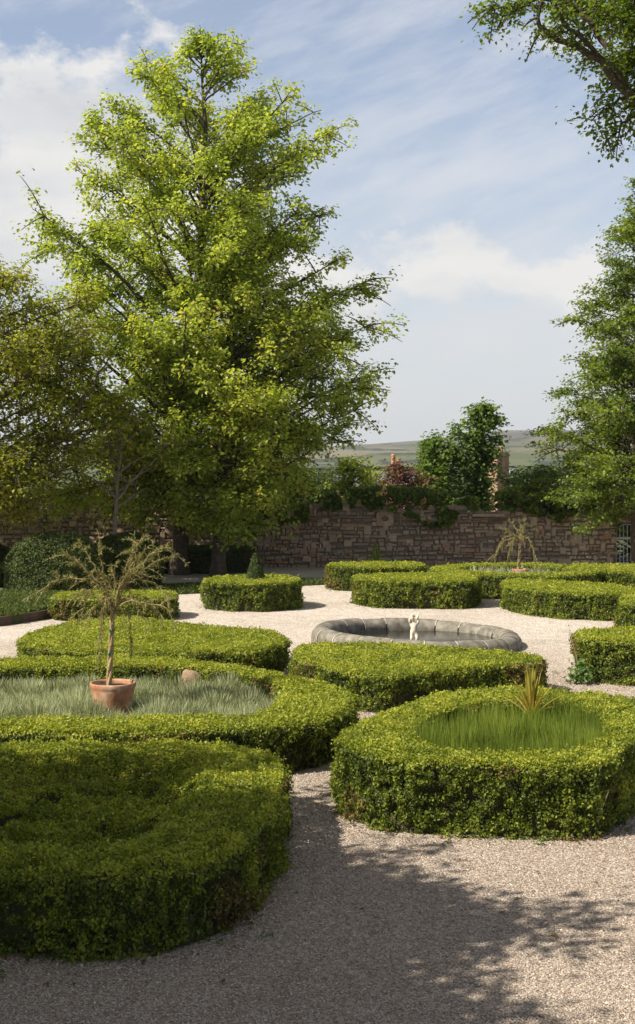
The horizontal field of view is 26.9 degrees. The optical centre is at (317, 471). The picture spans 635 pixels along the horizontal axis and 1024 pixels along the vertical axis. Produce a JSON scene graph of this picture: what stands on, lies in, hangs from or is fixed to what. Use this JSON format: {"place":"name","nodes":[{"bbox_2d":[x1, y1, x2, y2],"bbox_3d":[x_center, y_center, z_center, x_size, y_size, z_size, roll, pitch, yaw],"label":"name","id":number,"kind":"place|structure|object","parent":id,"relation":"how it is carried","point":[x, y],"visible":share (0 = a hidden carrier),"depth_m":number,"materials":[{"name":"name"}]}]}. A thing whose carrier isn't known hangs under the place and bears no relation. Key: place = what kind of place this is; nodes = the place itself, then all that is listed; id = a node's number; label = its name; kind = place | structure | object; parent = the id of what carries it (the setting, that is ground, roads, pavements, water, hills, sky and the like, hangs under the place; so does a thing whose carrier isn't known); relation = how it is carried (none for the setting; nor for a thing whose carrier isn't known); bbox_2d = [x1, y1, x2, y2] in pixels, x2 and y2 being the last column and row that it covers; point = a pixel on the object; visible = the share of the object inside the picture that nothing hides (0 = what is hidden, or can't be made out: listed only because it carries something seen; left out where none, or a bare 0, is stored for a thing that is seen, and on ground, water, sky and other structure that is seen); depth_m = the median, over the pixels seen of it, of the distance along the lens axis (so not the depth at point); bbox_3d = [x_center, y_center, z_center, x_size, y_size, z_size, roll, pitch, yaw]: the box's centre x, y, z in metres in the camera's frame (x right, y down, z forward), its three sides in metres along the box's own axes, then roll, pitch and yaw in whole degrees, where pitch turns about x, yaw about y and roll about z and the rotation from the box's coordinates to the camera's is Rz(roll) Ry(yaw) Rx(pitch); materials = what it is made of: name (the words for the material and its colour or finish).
{"place":"outdoors","nodes":[
{"label":"outdoors","id":0,"kind":"place"},
{"bbox_2d":[12,609,46,623],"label":"lawn","id":1,"kind":"structure","parent":0,"point":[16,619],"depth_m":26.07,"materials":[{"name":"green plant"}]},
{"bbox_2d":[0,588,70,616],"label":"grass","id":2,"kind":"structure","parent":0,"point":[11,603],"depth_m":28.30,"materials":[{"name":"green plant"}]},
{"bbox_2d":[2,531,107,591],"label":"yew dome","id":3,"kind":"structure","parent":2,"relation":"on","point":[25,565],"depth_m":31.85,"materials":[{"name":"green plant"}]},
{"bbox_2d":[125,577,324,594],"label":"grass","id":4,"kind":"structure","parent":0,"point":[185,587],"depth_m":33.80,"materials":[{"name":"green plant"}]},
{"bbox_2d":[1,474,629,561],"bbox_3d":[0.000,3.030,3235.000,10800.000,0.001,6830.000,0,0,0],"label":"ground","id":5,"kind":"structure","parent":0,"point":[91,475],"depth_m":267.55,"materials":[{"name":"green plant"}]},
{"bbox_2d":[278,465,341,507],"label":"leafy shrub","id":6,"kind":"object","parent":5,"relation":"on","point":[317,499],"visible":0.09,"depth_m":44.56,"materials":[{"name":"green plant"}]},
{"bbox_2d":[0,489,630,566],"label":"stone wall","id":7,"kind":"structure","parent":5,"relation":"on","point":[323,538],"depth_m":41.49,"materials":[{"name":"stone"}]},
{"bbox_2d":[234,500,309,541],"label":"ivy","id":8,"kind":"object","parent":7,"relation":"attached to","point":[303,514],"visible":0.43,"depth_m":41.16,"materials":[{"name":"green plant"}]},
{"bbox_2d":[322,485,480,528],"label":"ivy","id":9,"kind":"object","parent":7,"relation":"attached to","point":[369,498],"visible":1,"depth_m":41.26,"materials":[{"name":"green plant"}]},
{"bbox_2d":[494,484,596,523],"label":"ivy","id":10,"kind":"object","parent":7,"relation":"attached to","point":[511,499],"visible":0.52,"depth_m":41.24,"materials":[{"name":"green plant"}]},
{"bbox_2d":[616,524,630,563],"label":"iron gate","id":11,"kind":"structure","parent":7,"relation":"attached to","point":[623,537],"depth_m":41.67,"materials":[{"name":"grey metal"}]},
{"bbox_2d":[313,454,393,507],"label":"leafy shrub","id":12,"kind":"object","parent":5,"relation":"on","point":[351,467],"visible":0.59,"depth_m":44.27,"materials":[{"name":"green plant"}]},
{"bbox_2d":[333,454,415,504],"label":"cottage","id":13,"kind":"structure","parent":5,"relation":"on","point":[393,456],"depth_m":73.89,"materials":[{"name":"red stone"}]},
{"bbox_2d":[351,458,448,512],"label":"copper shrub","id":14,"kind":"object","parent":5,"relation":"on","point":[399,472],"visible":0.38,"depth_m":50.80,"materials":[{"name":"red plant"}]},
{"bbox_2d":[407,429,471,508],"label":"young sycamore","id":15,"kind":"object","parent":5,"relation":"on","point":[437,462],"visible":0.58,"depth_m":53.05,"materials":[{"name":"green plant"}]},
{"bbox_2d":[305,463,622,484],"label":"woods","id":16,"kind":"object","parent":5,"relation":"on","point":[327,468],"visible":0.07,"depth_m":307.26,"materials":[{"name":"green plant"}]},
{"bbox_2d":[442,397,512,511],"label":"young sycamore","id":17,"kind":"object","parent":5,"relation":"on","point":[483,419],"visible":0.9,"depth_m":53.60,"materials":[{"name":"green plant"}]},
{"bbox_2d":[483,461,572,509],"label":"leafy shrub","id":18,"kind":"object","parent":5,"relation":"on","point":[529,477],"visible":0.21,"depth_m":43.05,"materials":[{"name":"green plant"}]},
{"bbox_2d":[616,524,630,561],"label":"leafy shrub","id":19,"kind":"object","parent":5,"relation":"on","point":[625,546],"visible":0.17,"depth_m":44.50,"materials":[{"name":"green plant"}]},
{"bbox_2d":[0,430,632,473],"bbox_3d":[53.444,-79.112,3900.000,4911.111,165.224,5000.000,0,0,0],"label":"hills","id":20,"kind":"structure","parent":0,"point":[519,452],"depth_m":2432.53,"materials":[{"name":"green plant"}]},
{"bbox_2d":[0,567,634,1023],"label":"gravel path","id":21,"kind":"structure","parent":0,"point":[548,639],"depth_m":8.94,"materials":[{"name":"beige gravel"}]},
{"bbox_2d":[0,544,9,586],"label":"yew dome","id":22,"kind":"structure","parent":21,"relation":"on","point":[4,550],"depth_m":34.42,"materials":[{"name":"green plant"}]},
{"bbox_2d":[0,332,30,439],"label":"lime tree","id":23,"kind":"object","parent":21,"relation":"on","point":[7,384],"visible":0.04,"depth_m":38.67,"materials":[{"name":"green plant"}]},
{"bbox_2d":[0,609,51,625],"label":"timber edging","id":24,"kind":"object","parent":21,"relation":"on","point":[30,616],"visible":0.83,"depth_m":26.46,"materials":[{"name":"wood"}]},
{"bbox_2d":[43,499,44,532],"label":"post","id":25,"kind":"object","parent":21,"relation":"on","point":[44,516],"visible":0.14,"depth_m":41.35,"materials":[{"name":"wood"}]},
{"bbox_2d":[0,255,150,540],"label":"lime tree","id":26,"kind":"object","parent":21,"relation":"on","point":[20,358],"visible":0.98,"depth_m":33.50,"materials":[{"name":"green plant"}]},
{"bbox_2d":[47,587,180,620],"bbox_3d":[-4.143,2.725,27.375,2.683,0.600,2.096,0,0,0],"label":"box hedge","id":27,"kind":"object","parent":21,"relation":"on","point":[59,609],"visible":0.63,"depth_m":26.64,"materials":[{"name":"green plant"}]},
{"bbox_2d":[94,529,165,589],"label":"yew dome","id":28,"kind":"structure","parent":21,"relation":"on","point":[115,543],"depth_m":33.73,"materials":[{"name":"green plant"}]},
{"bbox_2d":[71,404,199,533],"bbox_3d":[-4.836,0.595,35.577,3.472,4.814,2.307,0,0,0],"label":"sapling","id":29,"kind":"object","parent":21,"relation":"on","point":[116,490],"visible":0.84,"depth_m":35.47,"materials":[{"name":"green plant"}]},
{"bbox_2d":[0,734,295,963],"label":"box hedge","id":30,"kind":"object","parent":21,"relation":"on","point":[101,867],"visible":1,"depth_m":9.18,"materials":[{"name":"green plant"}]},
{"bbox_2d":[14,614,293,675],"bbox_3d":[-2.515,2.713,20.871,4.320,0.614,4.793,0,0,0],"label":"box hedge","id":31,"kind":"object","parent":21,"relation":"on","point":[259,647],"visible":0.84,"depth_m":19.71,"materials":[{"name":"green plant"}]},
{"bbox_2d":[0,652,362,779],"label":"box hedge","id":32,"kind":"object","parent":21,"relation":"on","point":[306,724],"visible":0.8,"depth_m":13.48,"materials":[{"name":"green plant"}]},
{"bbox_2d":[0,17,408,574],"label":"maple tree","id":33,"kind":"object","parent":21,"relation":"on","point":[228,153],"visible":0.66,"depth_m":37.07,"materials":[{"name":"green plant"}]},
{"bbox_2d":[155,544,254,573],"bbox_3d":[-3.713,2.590,39.650,3.791,0.889,1.964,0,0,0],"label":"yew hedge","id":34,"kind":"object","parent":21,"relation":"on","point":[238,560],"visible":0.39,"depth_m":38.93,"materials":[{"name":"green plant"}]},
{"bbox_2d":[197,572,305,611],"bbox_3d":[-1.471,2.651,29.393,2.426,0.745,2.462,0,0,0],"label":"box hedge","id":35,"kind":"object","parent":21,"relation":"on","point":[243,592],"visible":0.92,"depth_m":28.55,"materials":[{"name":"green plant"}]},
{"bbox_2d":[246,552,264,578],"bbox_3d":[-1.378,2.244,29.494,0.613,0.914,0.607,0,0,0],"label":"topiary cone","id":36,"kind":"object","parent":35,"relation":"in","point":[255,570],"visible":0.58,"depth_m":29.40,"materials":[{"name":"green plant"}]},
{"bbox_2d":[114,205,390,577],"bbox_3d":[-1.911,-2.236,37.434,7.927,10.497,7.031,0,0,0],"label":"maple tree","id":37,"kind":"object","parent":21,"relation":"on","point":[226,504],"visible":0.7,"depth_m":36.46,"materials":[{"name":"green plant"}]},
{"bbox_2d":[0,671,630,977],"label":"gravel weeds","id":38,"kind":"object","parent":21,"relation":"on","point":[217,942],"visible":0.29,"depth_m":8.56,"materials":[{"name":"green plant"}]},
{"bbox_2d":[0,586,634,1022],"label":"fallen leaves","id":39,"kind":"object","parent":21,"relation":"on","point":[346,826],"visible":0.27,"depth_m":10.74,"materials":[{"name":"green plant"}]},
{"bbox_2d":[323,560,428,590],"bbox_3d":[1.512,2.657,33.987,2.747,0.740,2.177,0,0,0],"label":"box hedge","id":40,"kind":"object","parent":21,"relation":"on","point":[339,574],"visible":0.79,"depth_m":33.40,"materials":[{"name":"green plant"}]},
{"bbox_2d":[367,543,384,560],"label":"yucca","id":41,"kind":"object","parent":21,"relation":"on","point":[375,558],"visible":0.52,"depth_m":38.56,"materials":[{"name":"green plant"}]},
{"bbox_2d":[311,618,521,652],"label":"stone pool","id":42,"kind":"structure","parent":21,"relation":"on","point":[340,630],"depth_m":23.38,"materials":[{"name":"grey stone"}]},
{"bbox_2d":[408,614,419,639],"bbox_3d":[1.658,2.858,22.848,0.268,0.835,0.273,0,0,0],"label":"statue","id":43,"kind":"object","parent":42,"relation":"in","point":[413,626],"visible":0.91,"depth_m":22.81,"materials":[{"name":"beige stone"}]},
{"bbox_2d":[352,630,495,641],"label":"water","id":44,"kind":"structure","parent":42,"relation":"in","point":[442,636],"depth_m":23.57,"materials":[{"name":"black liquid"}]},
{"bbox_2d":[349,570,483,608],"bbox_3d":[2.262,2.654,30.035,3.101,0.740,2.574,0,0,0],"label":"box hedge","id":45,"kind":"object","parent":21,"relation":"on","point":[426,590],"visible":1,"depth_m":29.03,"materials":[{"name":"green plant"}]},
{"bbox_2d":[284,638,549,713],"bbox_3d":[1.159,2.727,18.432,3.258,0.587,3.320,0,0,-31],"label":"box hedge","id":46,"kind":"object","parent":21,"relation":"on","point":[378,677],"visible":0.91,"depth_m":17.40,"materials":[{"name":"green plant"}]},
{"bbox_2d":[328,680,634,841],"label":"box hedge","id":47,"kind":"object","parent":21,"relation":"on","point":[385,773],"visible":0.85,"depth_m":11.01,"materials":[{"name":"green plant"}]},
{"bbox_2d":[428,561,602,599],"bbox_3d":[4.901,2.674,33.001,4.373,0.711,4.408,0,0,0],"label":"box hedge","id":48,"kind":"object","parent":21,"relation":"on","point":[491,585],"visible":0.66,"depth_m":31.73,"materials":[{"name":"green plant"}]},
{"bbox_2d":[459,0,634,167],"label":"beech tree","id":49,"kind":"object","parent":21,"relation":"on","point":[617,70],"visible":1,"depth_m":18.84,"materials":[{"name":"green plant"}]},
{"bbox_2d":[497,577,634,620],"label":"box hedge","id":50,"kind":"object","parent":21,"relation":"on","point":[561,599],"visible":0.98,"depth_m":27.31,"materials":[{"name":"green plant"}]},
{"bbox_2d":[519,176,634,563],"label":"beech tree","id":51,"kind":"object","parent":21,"relation":"on","point":[615,430],"visible":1,"depth_m":38.97,"materials":[{"name":"green plant"}]},
{"bbox_2d":[560,625,607,683],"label":"weed","id":52,"kind":"object","parent":21,"relation":"on","point":[582,671],"visible":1,"depth_m":18.71,"materials":[{"name":"green plant"}]},
{"bbox_2d":[568,624,634,685],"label":"box hedge","id":53,"kind":"object","parent":21,"relation":"on","point":[609,653],"visible":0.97,"depth_m":18.82,"materials":[{"name":"green plant"}]},
{"bbox_2d":[572,561,634,587],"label":"box hedge","id":54,"kind":"object","parent":21,"relation":"on","point":[622,573],"visible":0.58,"depth_m":33.04,"materials":[{"name":"green plant"}]},
{"bbox_2d":[612,593,634,627],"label":"box hedge","id":55,"kind":"object","parent":21,"relation":"on","point":[626,602],"visible":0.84,"depth_m":24.35,"materials":[{"name":"green plant"}]},
{"label":"soil","id":56,"kind":"structure","parent":21,"relation":"on","visible":0},
{"bbox_2d":[401,684,612,765],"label":"green spikes","id":57,"kind":"object","parent":56,"relation":"on","point":[559,727],"visible":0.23,"depth_m":12.31,"materials":[{"name":"green plant"}]},
{"bbox_2d":[501,660,564,715],"bbox_3d":[2.248,2.451,13.451,0.659,1.097,0.653,0,0,-14],"label":"cordyline","id":58,"kind":"object","parent":56,"relation":"on","point":[531,686],"visible":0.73,"depth_m":13.43,"materials":[{"name":"green plant"}]},
{"label":"soil","id":59,"kind":"structure","parent":21,"relation":"on","visible":0},
{"bbox_2d":[469,563,564,576],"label":"lavender","id":60,"kind":"object","parent":59,"relation":"on","point":[496,570],"visible":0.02,"depth_m":33.54,"materials":[{"name":"green plant"}]},
{"bbox_2d":[512,568,528,572],"bbox_3d":[5.050,2.570,33.000,0.434,0.300,0.434,0,0,0],"label":"terracotta pot","id":61,"kind":"object","parent":60,"relation":"on","point":[520,570],"visible":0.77,"depth_m":32.82,"materials":[{"name":"ceramic"}]},
{"bbox_2d":[485,519,539,571],"bbox_3d":[4.823,1.831,32.949,1.394,1.420,0.526,0,0,0],"label":"weeping tree","id":62,"kind":"object","parent":61,"relation":"in","point":[519,539],"visible":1,"depth_m":32.96,"materials":[{"name":"brown plant"}]},
{"label":"soil","id":63,"kind":"structure","parent":21,"relation":"on","visible":0},
{"bbox_2d":[0,670,284,726],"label":"grass","id":64,"kind":"structure","parent":63,"relation":"on","point":[32,697],"depth_m":15.56,"materials":[{"name":"green plant"}]},
{"bbox_2d":[90,679,135,715],"bbox_3d":[-2.360,2.610,15.300,0.529,0.360,0.529,0,0,0],"label":"terracotta pot","id":65,"kind":"object","parent":64,"relation":"on","point":[120,692],"visible":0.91,"depth_m":15.11,"materials":[{"name":"ceramic"}]},
{"bbox_2d":[21,528,188,684],"bbox_3d":[-2.456,1.568,15.320,2.031,1.832,0.729,0,0,0],"label":"weeping tree","id":66,"kind":"object","parent":65,"relation":"in","point":[114,606],"visible":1,"depth_m":15.29,"materials":[{"name":"green plant"}]},
{"bbox_2d":[181,668,203,685],"bbox_3d":[-1.580,2.776,16.953,0.343,0.512,0.215,0,0,0],"label":"rock","id":67,"kind":"object","parent":63,"relation":"on","point":[188,673],"visible":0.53,"depth_m":16.87,"materials":[{"name":"beige stone"}]},
{"bbox_2d":[0,0,634,446],"label":"sky","id":68,"kind":"structure","parent":0,"point":[460,174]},
{"bbox_2d":[486,446,509,510],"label":"sandstone tower","id":69,"kind":"structure","parent":0,"point":[505,461],"depth_m":81.61,"materials":[{"name":"beige stone"}]}
]}

